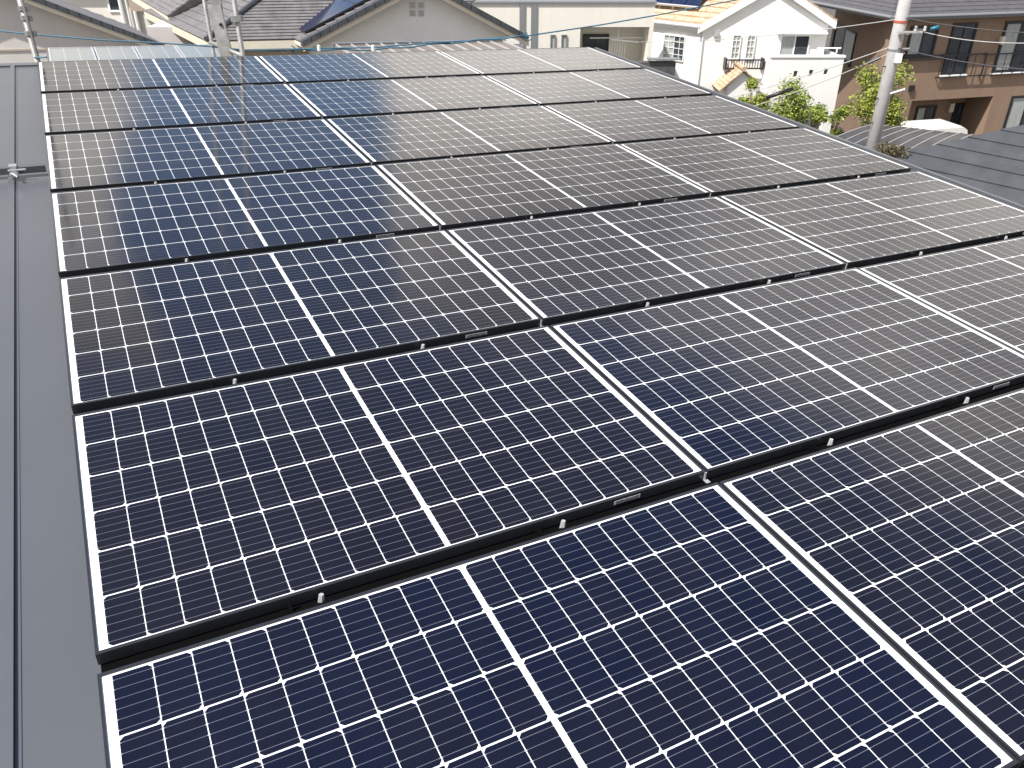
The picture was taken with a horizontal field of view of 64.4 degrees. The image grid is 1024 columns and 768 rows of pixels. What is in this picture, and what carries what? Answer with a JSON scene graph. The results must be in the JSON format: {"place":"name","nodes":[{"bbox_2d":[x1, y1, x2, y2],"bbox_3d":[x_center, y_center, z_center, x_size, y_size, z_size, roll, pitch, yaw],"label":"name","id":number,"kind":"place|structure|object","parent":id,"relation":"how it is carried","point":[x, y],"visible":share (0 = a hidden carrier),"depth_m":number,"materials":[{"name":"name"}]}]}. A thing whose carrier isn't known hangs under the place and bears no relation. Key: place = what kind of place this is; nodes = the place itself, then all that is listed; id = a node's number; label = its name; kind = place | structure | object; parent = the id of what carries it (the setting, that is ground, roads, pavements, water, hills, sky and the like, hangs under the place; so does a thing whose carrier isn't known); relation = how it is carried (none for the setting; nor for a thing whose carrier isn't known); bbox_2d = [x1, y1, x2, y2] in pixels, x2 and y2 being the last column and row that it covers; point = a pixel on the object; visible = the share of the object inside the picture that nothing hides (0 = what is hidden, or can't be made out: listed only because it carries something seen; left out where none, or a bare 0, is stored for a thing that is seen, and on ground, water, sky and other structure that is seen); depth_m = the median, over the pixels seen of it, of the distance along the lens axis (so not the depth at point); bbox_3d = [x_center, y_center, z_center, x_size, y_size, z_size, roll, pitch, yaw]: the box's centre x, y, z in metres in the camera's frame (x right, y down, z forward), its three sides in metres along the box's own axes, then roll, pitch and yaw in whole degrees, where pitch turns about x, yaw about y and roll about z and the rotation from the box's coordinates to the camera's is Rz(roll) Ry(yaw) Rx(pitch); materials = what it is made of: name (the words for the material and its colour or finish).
{"place":"outdoors","nodes":[
{"label":"outdoors","id":0,"kind":"place"},
{"bbox_2d":[0,0,164,62],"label":"gable house","id":1,"kind":"structure","parent":0,"point":[57,17],"depth_m":24.96,"materials":[{"name":"beige concrete"}]},
{"bbox_2d":[63,0,153,34],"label":"house","id":2,"kind":"structure","parent":0,"point":[130,13],"depth_m":38.34,"materials":[{"name":"beige paint"}]},
{"bbox_2d":[106,0,119,11],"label":"window","id":3,"kind":"structure","parent":2,"relation":"in","point":[113,6],"depth_m":38.26,"materials":[{"name":"white glass"}]},
{"bbox_2d":[635,57,680,75],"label":"grey shed","id":4,"kind":"structure","parent":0,"point":[668,67],"depth_m":30.78,"materials":[{"name":"grey metal"}]},
{"bbox_2d":[651,0,845,132],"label":"white house","id":5,"kind":"structure","parent":0,"point":[725,66],"depth_m":33.41,"materials":[{"name":"paint"}]},
{"bbox_2d":[662,34,685,61],"bbox_3d":[6.867,-14.245,34.459,1.066,0.991,0.090,27,40,37],"label":"window","id":6,"kind":"structure","parent":5,"relation":"in","point":[670,49],"depth_m":34.42,"materials":[{"name":"white glass"}]},
{"bbox_2d":[655,0,702,8],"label":"roof solar panel","id":7,"kind":"object","parent":5,"relation":"on","point":[686,3],"visible":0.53,"depth_m":33.95,"materials":[{"name":"glass"}]},
{"bbox_2d":[730,35,741,58],"bbox_3d":[9.243,-13.922,33.578,0.349,0.945,0.090,0,31,0],"label":"window","id":8,"kind":"structure","parent":5,"relation":"in","point":[735,48],"depth_m":33.58,"materials":[{"name":"white glass"}]},
{"bbox_2d":[744,35,755,58],"bbox_3d":[9.838,-13.922,33.578,0.349,0.945,0.090,0,31,0],"label":"window","id":9,"kind":"structure","parent":5,"relation":"in","point":[750,44],"depth_m":33.57,"materials":[{"name":"white glass"}]},
{"bbox_2d":[778,35,810,54],"bbox_3d":[11.653,-13.927,33.587,1.231,0.945,0.090,0,31,0],"label":"window","id":10,"kind":"structure","parent":5,"relation":"in","point":[789,44],"depth_m":33.55,"materials":[{"name":"white glass"}]},
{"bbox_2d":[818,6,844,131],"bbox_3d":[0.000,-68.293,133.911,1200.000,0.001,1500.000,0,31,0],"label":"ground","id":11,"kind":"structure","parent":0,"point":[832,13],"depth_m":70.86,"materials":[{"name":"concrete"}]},
{"bbox_2d":[17,0,46,61],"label":"scaffold pole","id":12,"kind":"object","parent":11,"relation":"on","point":[26,19],"visible":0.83,"depth_m":7.09,"materials":[{"name":"metal"}]},
{"bbox_2d":[132,0,206,23],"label":"hip roof house","id":13,"kind":"structure","parent":11,"relation":"on","point":[166,9],"depth_m":29.13,"materials":[{"name":"grey tile"}]},
{"bbox_2d":[146,22,196,46],"bbox_3d":[-11.749,-10.143,30.312,1.838,6.027,1.530,0,31,0],"label":"white annex","id":14,"kind":"object","parent":11,"relation":"on","point":[161,32],"visible":0.03,"depth_m":28.30,"materials":[{"name":"white paint"}]},
{"bbox_2d":[202,0,245,56],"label":"scaffold","id":15,"kind":"object","parent":11,"relation":"on","point":[223,43],"visible":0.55,"depth_m":8.49,"materials":[{"name":"metal"}]},
{"bbox_2d":[0,0,736,53],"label":"blue cable","id":16,"kind":"object","parent":15,"relation":"attached to","point":[372,47],"visible":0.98,"depth_m":9.62,"materials":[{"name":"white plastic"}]},
{"bbox_2d":[143,0,474,55],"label":"hip wing house","id":17,"kind":"structure","parent":11,"relation":"on","point":[271,24],"depth_m":25.47,"materials":[{"name":"grey tile"}]},
{"bbox_2d":[294,0,528,53],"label":"gable house","id":18,"kind":"structure","parent":11,"relation":"on","point":[398,20],"depth_m":24.81,"materials":[{"name":"beige concrete"}]},
{"bbox_2d":[299,0,367,32],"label":"roof solar panel","id":19,"kind":"object","parent":18,"relation":"on","point":[334,9],"visible":0.56,"depth_m":24.93,"materials":[{"name":"blue glass"}]},
{"bbox_2d":[0,47,1023,767],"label":"rooftop building","id":20,"kind":"structure","parent":11,"relation":"on","point":[50,711],"depth_m":2.51,"materials":[{"name":"paint"}]},
{"bbox_2d":[48,47,96,60],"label":"pale panel","id":21,"kind":"object","parent":20,"relation":"on","point":[70,53],"visible":0.4,"depth_m":11.44,"materials":[{"name":"glass"}]},
{"bbox_2d":[94,46,139,59],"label":"pale panel","id":22,"kind":"object","parent":20,"relation":"on","point":[114,52],"visible":0.4,"depth_m":11.68,"materials":[{"name":"glass"}]},
{"bbox_2d":[134,45,183,58],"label":"pale panel","id":23,"kind":"object","parent":20,"relation":"on","point":[157,51],"visible":0.4,"depth_m":11.91,"materials":[{"name":"metal"}]},
{"bbox_2d":[175,44,235,57],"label":"pale panel","id":24,"kind":"object","parent":20,"relation":"on","point":[185,51],"visible":0.15,"depth_m":12.12,"materials":[{"name":"metal"}]},
{"bbox_2d":[332,39,522,52],"bbox_3d":[-1.803,-5.829,22.440,4.944,6.665,2.684,-15,34,-23],"label":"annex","id":25,"kind":"object","parent":20,"relation":"on","point":[488,44],"visible":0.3,"depth_m":21.43,"materials":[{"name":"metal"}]},
{"bbox_2d":[84,236,1023,767],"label":"mounting rails","id":26,"kind":"object","parent":20,"relation":"on","point":[160,650],"visible":0.01,"depth_m":2.31,"materials":[{"name":"black metal"}]},
{"bbox_2d":[38,56,284,93],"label":"solar panel","id":27,"kind":"object","parent":26,"relation":"on","point":[96,75],"visible":0.98,"depth_m":6.59,"materials":[{"name":"glass"}]},
{"bbox_2d":[41,84,321,134],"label":"solar panel","id":28,"kind":"object","parent":26,"relation":"on","point":[88,112],"visible":0.88,"depth_m":5.78,"materials":[{"name":"glass"}]},
{"bbox_2d":[45,119,370,192],"bbox_3d":[-1.888,-1.443,5.046,1.765,0.037,1.039,-12,36,-24],"label":"solar panel","id":29,"kind":"object","parent":26,"relation":"on","point":[90,160],"visible":0.89,"depth_m":4.96,"materials":[{"name":"glass"}]},
{"bbox_2d":[210,379,259,388],"bbox_3d":[-0.972,0.006,2.874,0.168,0.045,0.050,-12,36,-24],"label":"panel clamp","id":30,"kind":"object","parent":26,"relation":"attached to","point":[234,381],"visible":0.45,"depth_m":2.86,"materials":[{"name":"metal"}]},
{"bbox_2d":[50,165,439,277],"bbox_3d":[-1.393,-0.894,4.236,1.765,0.036,1.039,-12,36,-24],"label":"solar panel","id":31,"kind":"object","parent":26,"relation":"on","point":[101,230],"visible":0.98,"depth_m":4.14,"materials":[{"name":"glass"}]},
{"bbox_2d":[59,230,540,413],"bbox_3d":[-0.899,-0.345,3.427,1.765,0.035,1.039,-12,36,-24],"label":"solar panel","id":32,"kind":"object","parent":26,"relation":"on","point":[135,335],"visible":1,"depth_m":3.31,"materials":[{"name":"glass"}]},
{"bbox_2d":[288,592,357,613],"bbox_3d":[-0.477,0.555,2.065,0.168,0.045,0.051,-12,36,-24],"label":"panel clamp","id":33,"kind":"object","parent":26,"relation":"attached to","point":[321,600],"visible":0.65,"depth_m":2.05,"materials":[{"name":"metal"}]},
{"bbox_2d":[258,51,480,84],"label":"solar panel","id":34,"kind":"object","parent":26,"relation":"on","point":[305,68],"visible":0.98,"depth_m":7.33,"materials":[{"name":"glass"}]},
{"bbox_2d":[72,325,705,664],"bbox_3d":[-0.404,0.204,2.618,1.765,0.036,1.039,-12,36,-24],"label":"solar panel","id":35,"kind":"object","parent":26,"relation":"on","point":[204,511],"visible":1,"depth_m":2.48,"materials":[{"name":"glass"}]},
{"bbox_2d":[288,75,538,119],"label":"solar panel","id":36,"kind":"object","parent":26,"relation":"on","point":[336,99],"visible":0.91,"depth_m":6.52,"materials":[{"name":"glass"}]},
{"bbox_2d":[402,344,445,352],"bbox_3d":[-0.340,-0.132,3.167,0.168,0.045,0.050,-12,36,-24],"label":"panel clamp","id":37,"kind":"object","parent":26,"relation":"attached to","point":[422,347],"visible":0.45,"depth_m":3.16,"materials":[{"name":"metal"}]},
{"bbox_2d":[326,105,612,165],"bbox_3d":[-0.308,-1.787,5.778,1.765,0.037,1.039,-12,36,-24],"label":"solar panel","id":38,"kind":"object","parent":26,"relation":"on","point":[387,139],"visible":0.87,"depth_m":5.70,"materials":[{"name":"glass"}]},
{"bbox_2d":[439,47,642,75],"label":"solar panel","id":39,"kind":"object","parent":26,"relation":"on","point":[520,61],"visible":0.91,"depth_m":8.07,"materials":[{"name":"glass"}]},
{"bbox_2d":[376,144,710,230],"bbox_3d":[0.187,-1.240,4.968,1.765,0.036,1.039,-12,36,-24],"label":"solar panel","id":40,"kind":"object","parent":26,"relation":"on","point":[454,193],"visible":0.98,"depth_m":4.88,"materials":[{"name":"glass"}]},
{"bbox_2d":[97,482,1018,767],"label":"solar panel","id":41,"kind":"object","parent":26,"relation":"on","point":[717,624],"visible":1,"depth_m":1.89,"materials":[{"name":"glass"}]},
{"bbox_2d":[535,519,592,537],"bbox_3d":[0.154,0.417,2.358,0.168,0.045,0.050,-12,36,-24],"label":"panel clamp","id":42,"kind":"object","parent":26,"relation":"attached to","point":[540,533],"visible":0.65,"depth_m":2.34,"materials":[{"name":"metal"}]},
{"bbox_2d":[485,69,711,105],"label":"solar panel","id":43,"kind":"object","parent":26,"relation":"on","point":[554,88],"visible":0.91,"depth_m":7.26,"materials":[{"name":"glass"}]},
{"bbox_2d":[446,196,846,325],"bbox_3d":[0.681,-0.687,4.160,1.765,0.036,1.039,-12,36,-24],"label":"solar panel","id":44,"kind":"object","parent":26,"relation":"on","point":[559,269],"visible":0.98,"depth_m":4.06,"materials":[{"name":"glass"}]},
{"bbox_2d":[630,302,663,309],"bbox_3d":[0.608,-0.338,3.606,0.168,0.045,0.051,-12,36,-24],"label":"panel clamp","id":45,"kind":"object","parent":26,"relation":"attached to","point":[632,307],"visible":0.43,"depth_m":3.58,"materials":[{"name":"metal"}]},
{"bbox_2d":[544,95,798,143],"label":"solar panel","id":46,"kind":"object","parent":26,"relation":"on","point":[626,121],"visible":0.79,"depth_m":6.45,"materials":[{"name":"glass"}]},
{"bbox_2d":[703,472,710,483],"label":"clamp","id":47,"kind":"object","parent":26,"relation":"on","point":[706,481],"visible":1,"depth_m":2.60,"materials":[{"name":"metal"}]},
{"bbox_2d":[619,128,910,196],"bbox_3d":[1.767,-1.583,5.700,1.765,0.036,1.039,-12,36,-24],"label":"solar panel","id":48,"kind":"object","parent":26,"relation":"on","point":[719,165],"visible":1,"depth_m":5.62,"materials":[{"name":"glass"}]},
{"bbox_2d":[753,280,785,286],"bbox_3d":[1.240,-0.476,3.899,0.168,0.045,0.051,-12,36,-24],"label":"panel clamp","id":49,"kind":"object","parent":26,"relation":"attached to","point":[757,284],"visible":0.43,"depth_m":3.88,"materials":[{"name":"metal"}]},
{"bbox_2d":[550,267,1023,478],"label":"solar panel","id":50,"kind":"object","parent":26,"relation":"on","point":[714,385],"visible":1,"depth_m":3.24,"materials":[{"name":"glass"}]},
{"bbox_2d":[808,438,855,452],"bbox_3d":[1.103,0.211,2.797,0.168,0.045,0.051,-12,36,-24],"label":"panel clamp","id":51,"kind":"object","parent":26,"relation":"attached to","point":[813,448],"visible":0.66,"depth_m":2.77,"materials":[{"name":"metal"}]},
{"bbox_2d":[718,171,1023,268],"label":"solar panel","id":52,"kind":"object","parent":26,"relation":"on","point":[857,222],"visible":0.99,"depth_m":4.80,"materials":[{"name":"glass"}]},
{"bbox_2d":[719,388,1023,767],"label":"solar panel","id":53,"kind":"object","parent":26,"relation":"on","point":[907,540],"visible":0.98,"depth_m":2.40,"materials":[{"name":"glass"}]},
{"bbox_2d":[907,252,935,257],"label":"panel clamp","id":54,"kind":"object","parent":26,"relation":"attached to","point":[911,255],"visible":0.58,"depth_m":4.31,"materials":[{"name":"metal"}]},
{"bbox_2d":[858,236,1023,353],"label":"solar panel","id":55,"kind":"object","parent":26,"relation":"on","point":[980,287],"visible":0.98,"depth_m":4.01,"materials":[{"name":"glass"}]},
{"bbox_2d":[947,397,988,409],"bbox_3d":[1.734,0.074,3.090,0.168,0.045,0.050,-12,36,-24],"label":"panel clamp","id":56,"kind":"object","parent":26,"relation":"attached to","point":[951,405],"visible":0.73,"depth_m":3.07,"materials":[{"name":"metal"}]},
{"bbox_2d":[993,236,1016,241],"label":"panel clamp","id":57,"kind":"object","parent":26,"relation":"attached to","point":[997,239],"visible":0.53,"depth_m":4.61,"materials":[{"name":"metal"}]},
{"bbox_2d":[471,0,656,60],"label":"flat roof house","id":58,"kind":"structure","parent":11,"relation":"on","point":[529,17],"depth_m":30.81,"materials":[{"name":"beige paint"}]},
{"bbox_2d":[550,35,555,47],"bbox_3d":[1.566,-13.006,31.226,0.191,0.770,0.090,0,31,0],"label":"window","id":59,"kind":"structure","parent":58,"relation":"in","point":[552,37],"depth_m":31.14,"materials":[{"name":"grey glass"}]},
{"bbox_2d":[561,35,566,47],"bbox_3d":[1.995,-13.006,31.226,0.210,0.770,0.090,0,31,0],"label":"window","id":60,"kind":"structure","parent":58,"relation":"in","point":[563,37],"depth_m":31.14,"materials":[{"name":"grey glass"}]},
{"bbox_2d":[582,34,608,50],"bbox_3d":[3.369,-13.410,32.964,1.043,1.444,0.090,0,31,0],"label":"sliding door","id":61,"kind":"structure","parent":58,"relation":"in","point":[601,43],"depth_m":32.74,"materials":[{"name":"black glass"}]},
{"bbox_2d":[590,27,643,56],"bbox_3d":[4.173,-13.615,31.866,2.200,1.451,0.352,0,31,0],"label":"laundry hanger","id":62,"kind":"object","parent":58,"relation":"hanging from","point":[618,39],"visible":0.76,"depth_m":31.95,"materials":[{"name":"white paint"}]},
{"bbox_2d":[737,94,749,103],"bbox_3d":[8.682,-9.835,32.385,1.505,3.382,1.112,0,31,0],"label":"shrub","id":63,"kind":"object","parent":11,"relation":"on","point":[742,99],"visible":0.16,"depth_m":31.43,"materials":[{"name":"green plant"}]},
{"bbox_2d":[743,76,770,110],"bbox_3d":[9.147,-9.921,31.982,1.861,3.940,1.953,0,31,0],"label":"shrub","id":64,"kind":"object","parent":11,"relation":"on","point":[757,99],"visible":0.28,"depth_m":31.33,"materials":[{"name":"green plant"}]},
{"bbox_2d":[763,73,815,122],"bbox_3d":[10.310,-9.718,31.365,1.942,4.228,2.036,-8,32,-13],"label":"shrub","id":65,"kind":"object","parent":11,"relation":"on","point":[795,100],"visible":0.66,"depth_m":30.43,"materials":[{"name":"green plant"}]},
{"bbox_2d":[800,102,830,126],"bbox_3d":[11.751,-9.718,32.528,1.564,3.034,1.361,0,31,0],"label":"shrub","id":66,"kind":"object","parent":11,"relation":"on","point":[819,115],"visible":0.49,"depth_m":31.71,"materials":[{"name":"green plant"}]},
{"bbox_2d":[827,105,850,135],"bbox_3d":[13.188,-9.955,33.105,0.922,2.857,1.460,0,31,0],"label":"shrub","id":67,"kind":"object","parent":11,"relation":"on","point":[840,113],"visible":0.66,"depth_m":32.57,"materials":[{"name":"green plant"}]},
{"bbox_2d":[845,60,915,126],"bbox_3d":[14.107,-10.228,31.747,2.330,4.712,2.205,18,35,27],"label":"tree","id":68,"kind":"object","parent":11,"relation":"on","point":[870,88],"visible":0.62,"depth_m":31.14,"materials":[{"name":"green plant"}]},
{"bbox_2d":[873,142,912,159],"bbox_3d":[8.397,-5.135,17.984,0.850,0.360,0.424,20,36,30],"label":"dry plant","id":69,"kind":"object","parent":11,"relation":"on","point":[892,151],"visible":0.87,"depth_m":17.96,"materials":[{"name":"brown plant"}]},
{"bbox_2d":[866,0,926,150],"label":"utility pole","id":70,"kind":"object","parent":11,"relation":"on","point":[894,56],"visible":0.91,"depth_m":22.61,"materials":[{"name":"concrete"}]},
{"bbox_2d":[658,19,893,41],"bbox_3d":[7.695,-11.393,26.327,0.022,1.884,10.750,-18,35,-27],"label":"overhead wire","id":71,"kind":"object","parent":70,"relation":"attached to","point":[777,34],"visible":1,"depth_m":25.36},
{"bbox_2d":[732,47,888,97],"bbox_3d":[8.139,-9.088,24.208,5.747,2.365,0.024,18,35,28],"label":"overhead wire","id":72,"kind":"object","parent":70,"relation":"attached to","point":[811,73],"visible":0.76,"depth_m":23.77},
{"bbox_2d":[755,54,886,105],"bbox_3d":[8.871,-8.968,24.280,4.586,2.335,0.024,25,39,36],"label":"overhead wire","id":73,"kind":"object","parent":70,"relation":"attached to","point":[822,81],"visible":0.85,"depth_m":24.00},
{"bbox_2d":[765,87,793,99],"bbox_3d":[8.207,-8.921,24.947,0.817,0.378,0.110,0,31,0],"label":"cable sleeve","id":74,"kind":"object","parent":73,"relation":"attached to","point":[779,93],"visible":1,"depth_m":24.91,"materials":[{"name":"black plastic"}]},
{"bbox_2d":[867,55,880,64],"bbox_3d":[10.219,-9.146,22.951,0.369,0.277,0.100,22,37,33],"label":"cable joint","id":75,"kind":"object","parent":73,"relation":"attached to","point":[873,59],"visible":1,"depth_m":22.92,"materials":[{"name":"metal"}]},
{"bbox_2d":[898,48,1023,69],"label":"overhead wire","id":76,"kind":"object","parent":70,"relation":"attached to","point":[961,61],"visible":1,"depth_m":20.84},
{"bbox_2d":[906,18,1023,32],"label":"overhead wire","id":77,"kind":"object","parent":70,"relation":"attached to","point":[964,27],"visible":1,"depth_m":20.90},
{"bbox_2d":[930,25,939,30],"bbox_3d":[11.047,-9.297,21.232,0.227,0.151,0.100,0,31,0],"label":"junction cap","id":78,"kind":"object","parent":77,"relation":"attached to","point":[936,27],"visible":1,"depth_m":21.20,"materials":[{"name":"teal plastic"}]},
{"bbox_2d":[924,32,1023,43],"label":"overhead wire","id":79,"kind":"object","parent":70,"relation":"attached to","point":[974,40],"visible":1,"depth_m":20.62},
{"bbox_2d":[837,125,972,152],"bbox_3d":[13.457,-7.500,29.050,4.399,2.777,4.106,-24,38,-34],"label":"carport","id":80,"kind":"object","parent":11,"relation":"on","point":[912,138],"visible":0.37,"depth_m":28.55,"materials":[{"name":"metal"}]},
{"bbox_2d":[809,0,1023,134],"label":"brown house","id":81,"kind":"structure","parent":11,"relation":"on","point":[974,99],"depth_m":36.21,"materials":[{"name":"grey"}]},
{"bbox_2d":[830,22,856,66],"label":"window","id":82,"kind":"structure","parent":81,"relation":"in","point":[844,37],"depth_m":40.83,"materials":[{"name":"grey glass"}]},
{"bbox_2d":[903,25,938,58],"bbox_3d":[17.629,-14.695,34.936,1.486,1.300,0.170,-7,32,-12],"label":"window","id":83,"kind":"structure","parent":81,"relation":"in","point":[924,43],"depth_m":34.98,"materials":[{"name":"grey glass"}]},
{"bbox_2d":[914,105,937,119],"bbox_3d":[19.612,-12.471,38.802,1.097,1.593,0.090,-7,32,-12],"label":"window","id":84,"kind":"structure","parent":81,"relation":"in","point":[926,112],"depth_m":38.55,"materials":[{"name":"black glass"}]},
{"bbox_2d":[950,102,965,124],"bbox_3d":[21.550,-12.572,39.304,0.934,1.996,0.090,-7,32,-12],"label":"front door","id":85,"kind":"structure","parent":81,"relation":"in","point":[958,109],"depth_m":38.98,"materials":[{"name":"black metal"}]},
{"bbox_2d":[939,22,978,76],"bbox_3d":[19.576,-14.610,35.551,1.328,2.188,0.170,-7,32,-12],"label":"balcony door","id":86,"kind":"structure","parent":81,"relation":"in","point":[955,46],"depth_m":35.55,"materials":[{"name":"black glass"}]},
{"bbox_2d":[990,20,1023,73],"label":"balcony door","id":87,"kind":"structure","parent":81,"relation":"in","point":[1017,26],"depth_m":36.21,"materials":[{"name":"grey glass"}]},
{"bbox_2d":[1002,95,1023,128],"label":"window","id":88,"kind":"structure","parent":81,"relation":"in","point":[1015,113],"depth_m":37.91,"materials":[{"name":"white glass"}]},
{"bbox_2d":[901,119,967,133],"bbox_3d":[17.337,-9.945,34.035,3.100,1.870,1.580,-7,32,-12],"label":"parked van","id":89,"kind":"object","parent":11,"relation":"on","point":[938,125],"visible":0.04,"depth_m":33.27,"materials":[{"name":"white paint"}]},
{"bbox_2d":[891,125,1023,204],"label":"roof","id":90,"kind":"structure","parent":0,"point":[991,162],"depth_m":17.17,"materials":[{"name":"grey metal"}]}
]}

